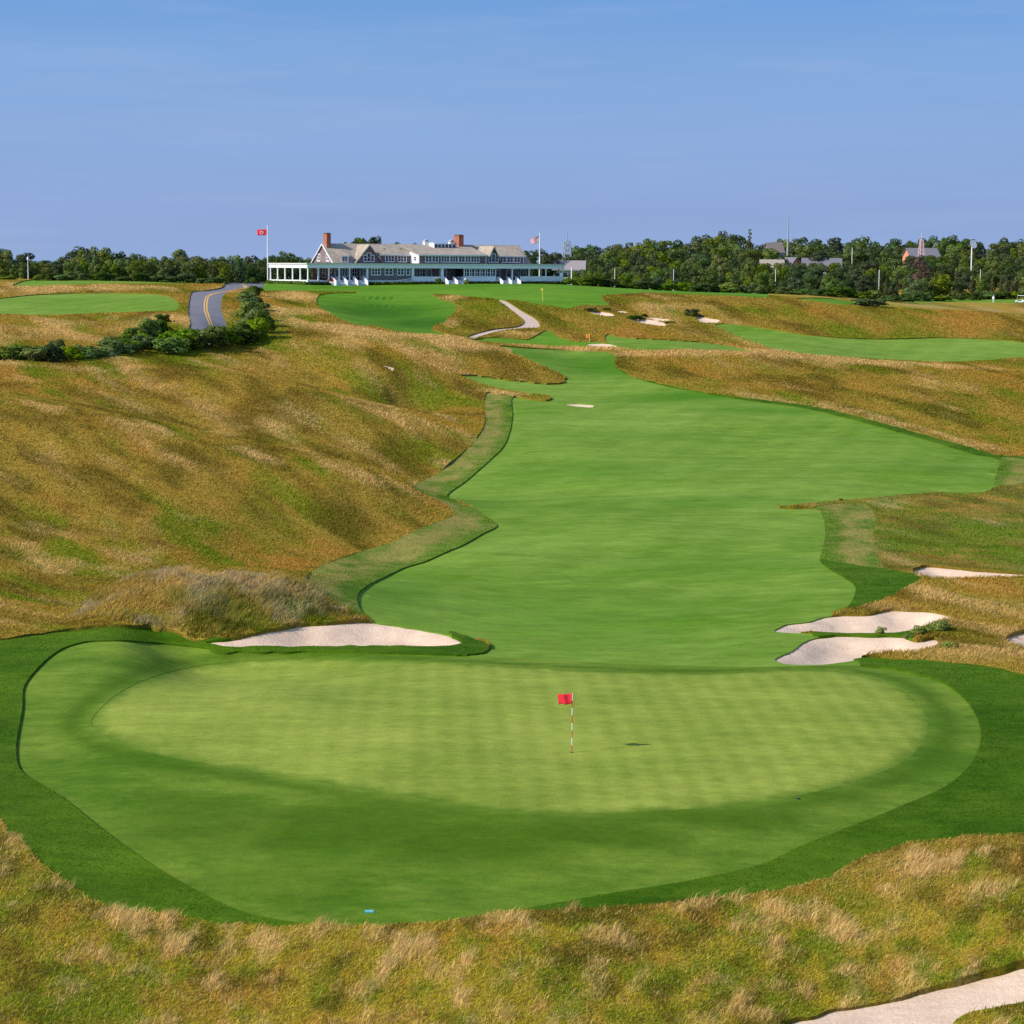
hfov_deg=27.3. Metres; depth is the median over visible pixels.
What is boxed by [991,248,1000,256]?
dark tree
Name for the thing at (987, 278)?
leafy tree
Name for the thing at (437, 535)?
rough grass
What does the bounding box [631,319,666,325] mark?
sand bunker
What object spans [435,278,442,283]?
porch shrub
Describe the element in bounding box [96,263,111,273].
leafy tree
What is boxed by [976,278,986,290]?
leafy tree
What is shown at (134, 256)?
leafy tree
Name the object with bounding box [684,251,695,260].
dark tree
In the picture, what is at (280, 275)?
dark tree
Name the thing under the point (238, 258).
leafy tree
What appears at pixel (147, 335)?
shrub
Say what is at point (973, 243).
dish mast
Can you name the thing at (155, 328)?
shrub
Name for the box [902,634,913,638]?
bunker bush
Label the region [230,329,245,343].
shrub
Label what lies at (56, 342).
round bush
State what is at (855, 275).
dark tree
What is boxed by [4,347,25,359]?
shrub
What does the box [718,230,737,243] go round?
dark tree
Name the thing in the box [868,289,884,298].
undergrowth bush
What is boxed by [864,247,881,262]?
dark tree
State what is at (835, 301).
lawn
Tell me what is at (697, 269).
leafy tree
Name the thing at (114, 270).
leafy tree
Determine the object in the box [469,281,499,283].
clipped hedge
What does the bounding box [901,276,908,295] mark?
cedar tree
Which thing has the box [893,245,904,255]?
leafy tree
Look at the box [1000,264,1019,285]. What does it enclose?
dark tree
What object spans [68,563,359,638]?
mound grass
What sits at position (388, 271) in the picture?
window
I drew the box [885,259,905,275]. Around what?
dark tree
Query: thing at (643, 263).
dark tree
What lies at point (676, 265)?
leafy tree
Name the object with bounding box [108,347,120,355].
shrub
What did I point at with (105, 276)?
undergrowth bush
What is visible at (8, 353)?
shrub
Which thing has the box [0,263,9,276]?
leafy tree
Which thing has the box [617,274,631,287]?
leafy tree
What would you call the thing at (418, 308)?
lawn
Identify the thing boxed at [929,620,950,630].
bunker bush
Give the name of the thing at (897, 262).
leafy tree
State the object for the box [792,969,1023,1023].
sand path
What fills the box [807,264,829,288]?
dark tree
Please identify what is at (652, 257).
leafy tree
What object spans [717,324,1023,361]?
fairway
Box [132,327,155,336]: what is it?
shrub
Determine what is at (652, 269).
leafy tree
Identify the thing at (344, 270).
window
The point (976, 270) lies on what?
leafy tree
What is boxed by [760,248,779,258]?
leafy tree
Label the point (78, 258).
leafy tree
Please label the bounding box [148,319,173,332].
shrub
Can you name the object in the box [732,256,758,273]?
leafy tree
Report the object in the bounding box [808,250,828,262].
dark tree
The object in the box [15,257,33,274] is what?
dark tree
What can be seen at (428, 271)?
door
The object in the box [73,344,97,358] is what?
shrub
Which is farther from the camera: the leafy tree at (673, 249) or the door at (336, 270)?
the leafy tree at (673, 249)
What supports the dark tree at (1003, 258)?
on the fescue ground at (1018, 963)
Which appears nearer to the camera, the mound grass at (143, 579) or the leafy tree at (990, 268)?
the mound grass at (143, 579)
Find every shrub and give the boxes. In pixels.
[0,346,16,359]
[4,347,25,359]
[9,344,29,359]
[24,346,50,361]
[41,342,64,361]
[62,346,83,359]
[68,347,93,358]
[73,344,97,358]
[90,347,106,357]
[96,336,117,345]
[97,347,117,356]
[101,339,131,354]
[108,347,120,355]
[116,338,142,350]
[117,327,150,339]
[123,343,139,354]
[131,335,154,346]
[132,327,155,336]
[135,340,147,351]
[136,318,162,334]
[138,333,157,347]
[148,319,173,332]
[152,337,187,354]
[158,328,197,349]
[167,338,191,353]
[180,335,204,347]
[183,328,210,348]
[200,330,216,347]
[201,325,228,346]
[218,331,228,345]
[220,327,244,345]
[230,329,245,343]
[232,301,263,317]
[232,321,261,343]
[235,313,254,325]
[237,291,257,299]
[239,296,270,307]
[239,317,270,339]
[246,285,263,295]
[247,307,274,322]
[253,309,275,331]
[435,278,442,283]
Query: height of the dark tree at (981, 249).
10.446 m
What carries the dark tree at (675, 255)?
on the fescue ground at (1018, 963)
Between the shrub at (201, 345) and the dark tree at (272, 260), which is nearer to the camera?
the shrub at (201, 345)
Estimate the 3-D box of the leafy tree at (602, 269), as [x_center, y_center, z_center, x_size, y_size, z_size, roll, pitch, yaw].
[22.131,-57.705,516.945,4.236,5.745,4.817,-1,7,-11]
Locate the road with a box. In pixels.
[188,282,263,344]
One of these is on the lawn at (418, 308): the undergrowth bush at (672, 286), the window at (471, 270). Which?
the undergrowth bush at (672, 286)
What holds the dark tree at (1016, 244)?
on the fescue ground at (1018, 963)
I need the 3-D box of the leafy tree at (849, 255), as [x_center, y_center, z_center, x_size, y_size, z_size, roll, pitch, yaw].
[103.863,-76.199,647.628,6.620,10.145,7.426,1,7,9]
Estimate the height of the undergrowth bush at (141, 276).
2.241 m
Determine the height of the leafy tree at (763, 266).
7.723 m
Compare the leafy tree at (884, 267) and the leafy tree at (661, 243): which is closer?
the leafy tree at (884, 267)
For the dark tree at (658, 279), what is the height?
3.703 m
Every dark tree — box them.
[7,260,18,275]
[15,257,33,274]
[16,252,34,262]
[16,255,28,260]
[51,264,63,279]
[65,246,90,262]
[85,253,100,267]
[110,252,125,274]
[118,266,130,279]
[208,256,226,270]
[229,260,246,283]
[242,260,259,282]
[243,263,263,283]
[244,255,259,263]
[263,265,273,281]
[266,255,280,277]
[271,268,283,278]
[277,254,290,261]
[278,259,294,273]
[283,268,296,278]
[291,256,306,270]
[294,268,306,278]
[366,237,377,243]
[368,236,381,243]
[523,250,538,273]
[525,253,538,275]
[534,248,562,275]
[562,254,580,260]
[583,251,600,262]
[584,244,602,254]
[621,265,631,272]
[630,253,647,267]
[636,259,652,272]
[651,244,667,259]
[652,276,662,289]
[653,260,668,269]
[666,250,684,264]
[667,239,688,252]
[674,278,683,290]
[682,274,690,281]
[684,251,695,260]
[688,251,711,265]
[688,269,707,281]
[690,234,711,251]
[697,255,711,268]
[702,244,718,257]
[712,274,725,292]
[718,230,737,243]
[727,257,737,274]
[747,248,763,259]
[752,245,762,258]
[767,280,777,293]
[776,255,788,263]
[779,281,787,293]
[784,268,801,286]
[787,262,804,277]
[787,267,807,279]
[787,276,804,292]
[802,270,817,294]
[802,275,818,293]
[805,262,822,282]
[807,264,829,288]
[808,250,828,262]
[809,238,821,249]
[826,237,844,255]
[826,252,843,265]
[827,269,846,291]
[829,246,838,254]
[830,250,846,261]
[833,266,848,279]
[841,278,855,296]
[844,262,857,270]
[846,238,865,247]
[846,268,861,291]
[853,250,876,270]
[853,274,874,297]
[860,259,878,279]
[862,277,876,291]
[863,246,876,254]
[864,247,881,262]
[874,271,888,293]
[876,245,892,259]
[881,249,894,266]
[883,280,898,295]
[884,238,901,250]
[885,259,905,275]
[891,254,902,267]
[892,244,908,254]
[904,255,920,275]
[907,272,918,289]
[908,244,917,247]
[917,235,937,247]
[919,272,932,291]
[923,256,937,272]
[937,265,954,287]
[941,234,959,251]
[948,281,964,296]
[954,270,973,290]
[968,242,985,259]
[969,249,981,260]
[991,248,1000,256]
[991,269,1003,287]
[998,237,1014,251]
[998,247,1010,263]
[998,253,1015,269]
[998,264,1012,283]
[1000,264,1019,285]
[1001,273,1012,290]
[1011,238,1023,253]
[1014,259,1023,270]
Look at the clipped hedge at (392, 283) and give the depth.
445.57 m
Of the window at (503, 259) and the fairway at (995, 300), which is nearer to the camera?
the window at (503, 259)
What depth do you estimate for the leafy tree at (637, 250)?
646.64 m
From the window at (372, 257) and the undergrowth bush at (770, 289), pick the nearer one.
the window at (372, 257)
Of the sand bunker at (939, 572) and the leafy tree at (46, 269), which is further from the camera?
the leafy tree at (46, 269)
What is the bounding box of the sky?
[0,0,1023,263]
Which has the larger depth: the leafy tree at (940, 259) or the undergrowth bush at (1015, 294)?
the leafy tree at (940, 259)
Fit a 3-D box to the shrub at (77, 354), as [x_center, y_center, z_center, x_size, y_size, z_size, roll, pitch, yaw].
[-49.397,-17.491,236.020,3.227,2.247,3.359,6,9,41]
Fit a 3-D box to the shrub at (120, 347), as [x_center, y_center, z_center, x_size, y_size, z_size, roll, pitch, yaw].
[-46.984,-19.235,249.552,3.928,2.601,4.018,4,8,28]
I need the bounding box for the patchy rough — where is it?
[781,483,1023,574]
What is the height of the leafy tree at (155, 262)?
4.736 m
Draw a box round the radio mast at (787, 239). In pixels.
[786,215,788,254]
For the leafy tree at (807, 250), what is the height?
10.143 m
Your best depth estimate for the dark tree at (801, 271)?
535.49 m
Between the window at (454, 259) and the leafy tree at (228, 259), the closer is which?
the window at (454, 259)
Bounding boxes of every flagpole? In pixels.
[267,223,268,279]
[539,232,539,275]
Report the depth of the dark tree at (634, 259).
611.47 m
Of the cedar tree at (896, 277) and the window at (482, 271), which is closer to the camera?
the window at (482, 271)
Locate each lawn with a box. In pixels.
[263,278,768,334]
[477,331,607,346]
[802,298,855,304]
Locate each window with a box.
[322,268,325,277]
[342,256,347,261]
[342,268,347,276]
[352,268,356,276]
[363,255,367,261]
[370,255,374,261]
[371,268,380,274]
[385,255,394,261]
[385,268,392,274]
[397,256,406,261]
[397,268,403,274]
[406,268,409,275]
[410,268,417,276]
[419,268,425,276]
[425,256,431,261]
[432,256,438,261]
[441,256,449,261]
[450,256,457,262]
[458,256,464,262]
[463,269,468,276]
[465,256,470,262]
[470,269,473,276]
[471,256,478,262]
[475,269,478,276]
[480,269,484,276]
[486,269,489,276]
[491,254,495,262]
[491,269,494,276]
[500,257,505,262]
[507,257,513,262]
[513,269,518,276]
[514,257,520,262]
[520,269,525,275]
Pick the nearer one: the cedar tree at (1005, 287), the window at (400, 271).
the window at (400, 271)
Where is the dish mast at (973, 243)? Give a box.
[970,240,976,276]
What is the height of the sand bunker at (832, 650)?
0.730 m
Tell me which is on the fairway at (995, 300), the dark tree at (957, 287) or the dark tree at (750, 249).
the dark tree at (957, 287)
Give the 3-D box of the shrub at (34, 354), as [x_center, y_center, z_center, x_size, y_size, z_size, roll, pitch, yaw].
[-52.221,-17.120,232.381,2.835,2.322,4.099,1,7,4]
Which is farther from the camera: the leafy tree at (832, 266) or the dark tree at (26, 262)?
the leafy tree at (832, 266)
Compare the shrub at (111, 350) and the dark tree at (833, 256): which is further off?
the dark tree at (833, 256)
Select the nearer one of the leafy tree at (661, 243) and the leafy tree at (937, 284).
the leafy tree at (937, 284)
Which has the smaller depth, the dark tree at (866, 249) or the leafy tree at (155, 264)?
the leafy tree at (155, 264)
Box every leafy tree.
[0,250,12,267]
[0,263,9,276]
[9,264,19,277]
[17,262,31,278]
[28,261,41,278]
[38,261,44,270]
[41,263,53,273]
[56,256,64,263]
[62,259,76,270]
[63,262,75,273]
[69,249,88,264]
[73,264,83,279]
[78,258,88,266]
[81,262,92,277]
[86,246,111,261]
[88,255,105,271]
[88,264,99,279]
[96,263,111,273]
[104,255,118,274]
[105,259,120,276]
[108,263,119,279]
[117,258,131,276]
[125,253,143,261]
[125,260,145,280]
[137,255,156,268]
[141,260,157,280]
[145,260,158,271]
[148,259,160,270]
[156,263,171,281]
[161,256,175,265]
[165,260,181,276]
[171,249,188,261]
[174,256,189,280]
[178,262,196,282]
[187,257,212,280]
[195,264,208,278]
[207,264,218,277]
[209,260,225,276]
[217,262,231,282]
[218,255,233,267]
[224,262,235,282]
[232,255,244,262]
[253,259,269,282]
[279,251,294,258]
[299,257,311,278]
[354,237,366,243]
[569,271,580,284]
[572,245,585,257]
[572,248,585,260]
[580,270,592,274]
[587,257,604,270]
[588,272,598,285]
[591,264,599,271]
[596,265,609,282]
[598,250,617,265]
[601,244,625,254]
[603,248,619,261]
[604,272,611,286]
[609,267,623,278]
[612,274,620,286]
[614,251,629,266]
[617,248,632,258]
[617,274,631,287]
[620,259,632,266]
[625,242,632,249]
[629,247,643,264]
[630,241,651,256]
[630,274,640,288]
[631,265,650,278]
[633,271,642,285]
[639,273,651,289]
[642,238,657,250]
[644,248,662,259]
[646,266,663,275]
[647,250,659,267]
[647,269,663,283]
[655,262,666,278]
[656,254,673,267]
[658,241,672,252]
[662,267,674,287]
[662,269,679,289]
[665,247,685,260]
[666,278,673,290]
[667,261,682,281]
[678,265,691,278]
[680,257,697,273]
[681,242,706,259]
[684,278,692,291]
[689,261,707,271]
[689,264,710,280]
[691,276,702,291]
[700,275,712,291]
[702,236,728,251]
[706,261,731,291]
[708,270,719,291]
[710,247,735,264]
[710,254,729,269]
[716,242,745,259]
[724,272,739,292]
[725,240,746,256]
[725,272,741,292]
[730,250,745,266]
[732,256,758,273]
[733,267,744,279]
[737,235,754,249]
[739,249,760,267]
[739,270,754,292]
[739,276,754,293]
[743,261,754,277]
[747,266,761,278]
[753,272,771,284]
[755,274,769,293]
[757,263,771,280]
[759,263,772,274]
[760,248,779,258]
[767,254,775,258]
[769,272,783,285]
[772,263,789,285]
[773,266,788,285]
[776,238,793,256]
[785,237,807,257]
[794,243,814,257]
[814,244,827,252]
[820,273,844,295]
[825,263,838,273]
[841,248,859,264]
[843,242,863,258]
[856,235,879,252]
[863,268,876,281]
[875,251,891,265]
[876,262,892,277]
[876,264,892,285]
[888,259,903,278]
[889,266,910,289]
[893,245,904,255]
[901,241,918,246]
[903,278,924,293]
[907,269,919,277]
[917,278,934,292]
[918,242,931,247]
[930,276,951,296]
[931,238,948,259]
[934,255,949,272]
[934,262,945,279]
[938,273,951,289]
[944,244,963,261]
[945,252,958,266]
[954,239,970,251]
[954,266,972,288]
[958,255,973,269]
[959,249,977,265]
[963,238,986,252]
[970,258,985,270]
[971,262,981,276]
[973,274,979,290]
[976,267,991,286]
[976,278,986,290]
[977,271,992,290]
[984,243,999,256]
[984,260,999,281]
[986,254,999,266]
[995,243,1011,254]
[1002,259,1013,274]
[1010,248,1018,264]
[1011,271,1023,288]
[1014,255,1023,266]
[1016,242,1023,254]
[1018,246,1023,256]
[1018,277,1023,292]
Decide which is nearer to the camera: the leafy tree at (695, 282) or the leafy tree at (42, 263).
the leafy tree at (42, 263)
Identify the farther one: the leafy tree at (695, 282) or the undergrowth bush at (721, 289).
the leafy tree at (695, 282)
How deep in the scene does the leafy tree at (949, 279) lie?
558.18 m
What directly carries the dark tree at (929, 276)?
on the fescue ground at (1018, 963)
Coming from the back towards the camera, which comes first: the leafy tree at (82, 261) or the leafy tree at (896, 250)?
the leafy tree at (896, 250)
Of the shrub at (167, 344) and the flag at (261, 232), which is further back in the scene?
the flag at (261, 232)
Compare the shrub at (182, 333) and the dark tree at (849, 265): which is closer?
the shrub at (182, 333)
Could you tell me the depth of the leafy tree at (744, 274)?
499.96 m
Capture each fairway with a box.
[0,293,178,314]
[14,280,210,286]
[357,347,998,666]
[605,335,748,351]
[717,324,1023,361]
[903,298,1023,302]
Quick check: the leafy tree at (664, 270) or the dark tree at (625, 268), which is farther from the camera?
the dark tree at (625, 268)
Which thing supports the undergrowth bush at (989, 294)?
on the fairway at (995, 300)
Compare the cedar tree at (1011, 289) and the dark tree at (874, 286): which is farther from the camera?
the cedar tree at (1011, 289)
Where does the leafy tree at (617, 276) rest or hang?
on the lawn at (418, 308)
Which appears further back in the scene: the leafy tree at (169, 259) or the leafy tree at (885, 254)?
the leafy tree at (885, 254)
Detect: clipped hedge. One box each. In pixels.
[264,280,307,284]
[308,281,330,284]
[369,281,414,284]
[413,281,444,283]
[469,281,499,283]
[522,281,566,284]
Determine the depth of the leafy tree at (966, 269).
586.65 m
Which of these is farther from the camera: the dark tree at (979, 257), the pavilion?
the dark tree at (979, 257)
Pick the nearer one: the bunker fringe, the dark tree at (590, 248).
the bunker fringe
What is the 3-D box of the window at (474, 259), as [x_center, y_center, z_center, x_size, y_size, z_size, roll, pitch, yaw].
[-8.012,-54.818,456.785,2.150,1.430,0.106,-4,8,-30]
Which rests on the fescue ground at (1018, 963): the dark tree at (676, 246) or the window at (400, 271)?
the dark tree at (676, 246)
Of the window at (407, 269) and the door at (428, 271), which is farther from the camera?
the door at (428, 271)
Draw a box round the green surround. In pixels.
[16,642,980,924]
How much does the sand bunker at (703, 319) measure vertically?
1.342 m
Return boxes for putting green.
[91,659,928,812]
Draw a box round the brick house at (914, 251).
[902,248,941,262]
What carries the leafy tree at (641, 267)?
on the lawn at (418, 308)
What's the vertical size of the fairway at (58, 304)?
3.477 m
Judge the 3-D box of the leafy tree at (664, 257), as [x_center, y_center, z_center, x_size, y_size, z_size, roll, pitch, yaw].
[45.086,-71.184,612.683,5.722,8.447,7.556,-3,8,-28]
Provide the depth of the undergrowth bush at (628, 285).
456.89 m
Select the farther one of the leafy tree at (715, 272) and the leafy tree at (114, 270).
the leafy tree at (715, 272)
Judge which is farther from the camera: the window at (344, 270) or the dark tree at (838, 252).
the dark tree at (838, 252)
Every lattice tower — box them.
[562,233,571,259]
[917,237,924,257]
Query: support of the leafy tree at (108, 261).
on the fescue ground at (1018, 963)
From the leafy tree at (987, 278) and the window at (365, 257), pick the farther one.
the leafy tree at (987, 278)
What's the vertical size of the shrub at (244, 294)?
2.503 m
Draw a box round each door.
[335,269,337,279]
[426,269,431,276]
[439,269,446,278]
[496,269,499,279]
[506,269,510,279]
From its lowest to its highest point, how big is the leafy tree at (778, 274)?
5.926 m
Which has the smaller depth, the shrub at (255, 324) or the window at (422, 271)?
the shrub at (255, 324)
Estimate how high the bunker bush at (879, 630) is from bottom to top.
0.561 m
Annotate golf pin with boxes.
[558,693,572,752]
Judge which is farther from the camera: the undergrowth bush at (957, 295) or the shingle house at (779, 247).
the shingle house at (779, 247)
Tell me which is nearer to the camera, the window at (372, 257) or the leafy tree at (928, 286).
the window at (372, 257)
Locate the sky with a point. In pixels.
(148, 128)
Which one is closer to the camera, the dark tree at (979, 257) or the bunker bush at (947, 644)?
the bunker bush at (947, 644)
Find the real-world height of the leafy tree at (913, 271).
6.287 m
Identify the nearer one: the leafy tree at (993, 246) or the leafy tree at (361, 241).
the leafy tree at (361, 241)
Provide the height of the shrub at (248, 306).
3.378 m
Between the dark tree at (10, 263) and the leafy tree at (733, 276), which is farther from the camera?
the leafy tree at (733, 276)
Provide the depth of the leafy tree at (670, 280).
468.78 m
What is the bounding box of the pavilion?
[552,260,585,284]
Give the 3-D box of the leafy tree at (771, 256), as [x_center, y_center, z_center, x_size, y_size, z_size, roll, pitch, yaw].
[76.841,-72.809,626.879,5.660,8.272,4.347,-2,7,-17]
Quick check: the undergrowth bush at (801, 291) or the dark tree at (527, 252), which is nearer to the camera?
the undergrowth bush at (801, 291)
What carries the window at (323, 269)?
in the clubhouse
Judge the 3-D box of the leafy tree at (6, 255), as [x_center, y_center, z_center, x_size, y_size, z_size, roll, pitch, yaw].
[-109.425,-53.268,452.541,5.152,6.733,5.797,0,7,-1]
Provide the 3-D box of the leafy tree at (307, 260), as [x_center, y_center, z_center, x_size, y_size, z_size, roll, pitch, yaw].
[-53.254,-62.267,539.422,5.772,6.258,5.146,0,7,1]
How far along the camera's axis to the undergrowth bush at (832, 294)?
469.78 m
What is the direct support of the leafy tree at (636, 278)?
on the lawn at (418, 308)
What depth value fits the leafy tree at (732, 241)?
679.62 m
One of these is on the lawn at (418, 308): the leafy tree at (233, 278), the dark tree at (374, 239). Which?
the dark tree at (374, 239)
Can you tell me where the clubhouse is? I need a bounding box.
[267,233,565,285]
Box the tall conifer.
[746,229,752,250]
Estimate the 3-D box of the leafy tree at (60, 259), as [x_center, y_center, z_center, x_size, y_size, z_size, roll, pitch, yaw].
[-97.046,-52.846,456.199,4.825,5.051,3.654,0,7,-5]
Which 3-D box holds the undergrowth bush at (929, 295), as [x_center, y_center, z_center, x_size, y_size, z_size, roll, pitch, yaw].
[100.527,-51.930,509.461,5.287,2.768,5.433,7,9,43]
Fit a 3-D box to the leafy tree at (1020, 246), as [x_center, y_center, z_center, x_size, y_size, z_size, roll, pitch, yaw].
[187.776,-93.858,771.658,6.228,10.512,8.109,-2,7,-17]
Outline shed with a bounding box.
[759,259,784,272]
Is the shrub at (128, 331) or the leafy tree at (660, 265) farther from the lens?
the leafy tree at (660, 265)
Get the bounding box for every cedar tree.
[894,273,899,293]
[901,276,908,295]
[966,276,977,297]
[989,275,996,291]
[1002,276,1008,290]
[1009,278,1014,293]
[1013,277,1019,292]
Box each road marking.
[204,284,244,325]
[206,284,246,327]
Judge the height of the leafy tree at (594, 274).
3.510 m
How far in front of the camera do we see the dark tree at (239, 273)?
436.44 m
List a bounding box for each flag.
[257,229,266,234]
[530,235,538,245]
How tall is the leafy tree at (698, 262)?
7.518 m
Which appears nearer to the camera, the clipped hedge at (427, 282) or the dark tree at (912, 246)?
the clipped hedge at (427, 282)
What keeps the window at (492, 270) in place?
in the clubhouse
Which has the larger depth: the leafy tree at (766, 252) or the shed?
the leafy tree at (766, 252)
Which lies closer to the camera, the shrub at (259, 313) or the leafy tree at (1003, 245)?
the shrub at (259, 313)
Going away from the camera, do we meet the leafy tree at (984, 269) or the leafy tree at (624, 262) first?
the leafy tree at (984, 269)
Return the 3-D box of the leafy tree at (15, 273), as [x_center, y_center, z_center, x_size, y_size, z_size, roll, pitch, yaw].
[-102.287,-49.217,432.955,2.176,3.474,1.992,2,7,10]
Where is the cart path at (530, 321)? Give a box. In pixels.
[469,300,539,337]
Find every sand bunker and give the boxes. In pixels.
[211,623,460,646]
[569,404,593,406]
[587,344,615,346]
[590,312,613,315]
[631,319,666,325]
[647,317,667,320]
[697,316,718,322]
[775,637,937,664]
[776,611,950,632]
[913,568,1023,578]
[1008,634,1023,646]
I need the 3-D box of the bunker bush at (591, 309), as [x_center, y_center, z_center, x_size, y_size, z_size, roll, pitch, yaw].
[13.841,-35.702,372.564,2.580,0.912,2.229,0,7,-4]
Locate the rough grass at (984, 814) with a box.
[0,366,1023,926]
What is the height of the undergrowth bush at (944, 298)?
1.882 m
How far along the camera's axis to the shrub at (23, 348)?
232.70 m
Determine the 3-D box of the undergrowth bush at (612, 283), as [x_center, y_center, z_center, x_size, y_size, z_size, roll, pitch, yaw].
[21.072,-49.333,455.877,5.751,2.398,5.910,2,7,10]
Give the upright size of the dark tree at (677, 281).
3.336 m
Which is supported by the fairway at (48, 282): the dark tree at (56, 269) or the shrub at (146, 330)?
the dark tree at (56, 269)
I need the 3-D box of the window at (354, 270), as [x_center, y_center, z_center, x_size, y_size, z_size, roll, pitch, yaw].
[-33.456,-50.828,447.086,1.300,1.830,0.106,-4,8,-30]
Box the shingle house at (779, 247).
[763,243,784,258]
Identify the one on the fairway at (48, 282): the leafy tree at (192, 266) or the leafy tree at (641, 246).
the leafy tree at (192, 266)
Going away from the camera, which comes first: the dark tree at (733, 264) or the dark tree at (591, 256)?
the dark tree at (733, 264)
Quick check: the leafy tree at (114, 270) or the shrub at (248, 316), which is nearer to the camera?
the shrub at (248, 316)
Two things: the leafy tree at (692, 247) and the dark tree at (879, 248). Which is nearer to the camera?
the leafy tree at (692, 247)
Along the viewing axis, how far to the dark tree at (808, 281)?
478.43 m
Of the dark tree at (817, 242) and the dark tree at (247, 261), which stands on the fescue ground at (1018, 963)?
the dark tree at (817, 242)
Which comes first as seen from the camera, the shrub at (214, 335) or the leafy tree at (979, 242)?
the shrub at (214, 335)
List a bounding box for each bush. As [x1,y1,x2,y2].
[0,276,15,279]
[33,274,47,280]
[38,273,59,279]
[48,339,65,347]
[53,274,69,280]
[63,271,81,279]
[75,273,91,280]
[94,271,116,280]
[113,277,137,280]
[131,272,154,281]
[149,274,164,281]
[154,314,170,321]
[162,276,183,282]
[175,274,195,282]
[195,278,207,282]
[204,277,227,283]
[561,277,590,284]
[581,275,606,286]
[583,308,597,310]
[599,279,622,287]
[614,283,639,288]
[625,315,644,319]
[632,280,660,289]
[651,283,677,290]
[676,282,692,291]
[681,285,700,291]
[684,308,700,316]
[696,282,718,291]
[715,283,730,292]
[716,282,741,292]
[739,285,754,292]
[749,282,765,293]
[760,285,779,293]
[775,286,792,294]
[789,289,810,294]
[808,289,825,295]
[815,292,843,296]
[830,286,854,296]
[848,291,870,298]
[848,298,888,305]
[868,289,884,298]
[875,626,886,633]
[880,295,913,301]
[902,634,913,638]
[908,292,926,300]
[909,625,932,634]
[923,292,938,300]
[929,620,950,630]
[933,295,952,300]
[940,641,959,648]
[949,291,965,299]
[964,292,981,299]
[974,289,986,298]
[981,290,1003,298]
[994,291,1013,298]
[1011,292,1023,297]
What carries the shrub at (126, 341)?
on the fescue ground at (1018, 963)
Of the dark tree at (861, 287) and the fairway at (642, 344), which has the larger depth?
the dark tree at (861, 287)
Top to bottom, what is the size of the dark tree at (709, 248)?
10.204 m
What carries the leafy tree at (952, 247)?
on the fescue ground at (1018, 963)
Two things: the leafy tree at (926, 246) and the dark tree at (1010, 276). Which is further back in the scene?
the leafy tree at (926, 246)
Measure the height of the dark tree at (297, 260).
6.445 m
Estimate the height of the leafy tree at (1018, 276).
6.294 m
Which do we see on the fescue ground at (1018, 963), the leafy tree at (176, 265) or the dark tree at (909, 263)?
the dark tree at (909, 263)
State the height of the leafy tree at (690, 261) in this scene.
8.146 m
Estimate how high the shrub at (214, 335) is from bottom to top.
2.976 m
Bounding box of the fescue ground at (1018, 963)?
[0,273,1023,1023]
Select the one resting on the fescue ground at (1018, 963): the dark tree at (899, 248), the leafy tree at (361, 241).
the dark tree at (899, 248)
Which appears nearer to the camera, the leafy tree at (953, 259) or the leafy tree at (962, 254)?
the leafy tree at (953, 259)
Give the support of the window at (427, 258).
in the clubhouse
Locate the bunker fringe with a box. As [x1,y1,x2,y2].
[203,570,1023,657]
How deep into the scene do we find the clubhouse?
452.85 m
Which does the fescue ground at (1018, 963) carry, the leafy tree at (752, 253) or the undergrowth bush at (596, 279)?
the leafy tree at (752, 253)
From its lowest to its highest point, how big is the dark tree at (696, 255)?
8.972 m
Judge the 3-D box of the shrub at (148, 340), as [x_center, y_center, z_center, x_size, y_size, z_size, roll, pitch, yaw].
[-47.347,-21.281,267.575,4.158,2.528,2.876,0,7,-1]
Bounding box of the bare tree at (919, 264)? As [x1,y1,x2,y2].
[912,258,932,291]
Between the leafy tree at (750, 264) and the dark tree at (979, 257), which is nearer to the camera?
the leafy tree at (750, 264)
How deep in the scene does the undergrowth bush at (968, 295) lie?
512.71 m
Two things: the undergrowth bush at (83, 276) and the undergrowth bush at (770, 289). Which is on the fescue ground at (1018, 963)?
the undergrowth bush at (770, 289)
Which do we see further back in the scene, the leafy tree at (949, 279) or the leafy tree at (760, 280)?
the leafy tree at (949, 279)
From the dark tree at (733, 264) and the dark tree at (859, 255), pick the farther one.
the dark tree at (859, 255)
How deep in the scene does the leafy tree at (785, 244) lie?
724.06 m
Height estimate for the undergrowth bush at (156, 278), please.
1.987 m
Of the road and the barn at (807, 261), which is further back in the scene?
the barn at (807, 261)
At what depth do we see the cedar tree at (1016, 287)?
532.15 m
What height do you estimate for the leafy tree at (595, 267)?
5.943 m
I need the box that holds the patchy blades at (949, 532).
[783,483,1023,571]
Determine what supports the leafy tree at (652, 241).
on the fescue ground at (1018, 963)
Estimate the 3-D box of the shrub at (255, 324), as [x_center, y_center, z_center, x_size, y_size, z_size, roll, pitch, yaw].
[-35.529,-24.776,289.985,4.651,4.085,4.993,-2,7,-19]
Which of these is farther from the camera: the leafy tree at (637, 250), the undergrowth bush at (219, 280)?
the leafy tree at (637, 250)
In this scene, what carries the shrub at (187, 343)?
on the fescue ground at (1018, 963)
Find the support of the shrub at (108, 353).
on the fescue ground at (1018, 963)
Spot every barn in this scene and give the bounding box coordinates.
[780,257,800,265]
[801,258,841,273]
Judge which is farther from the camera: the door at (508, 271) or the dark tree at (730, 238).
the dark tree at (730, 238)

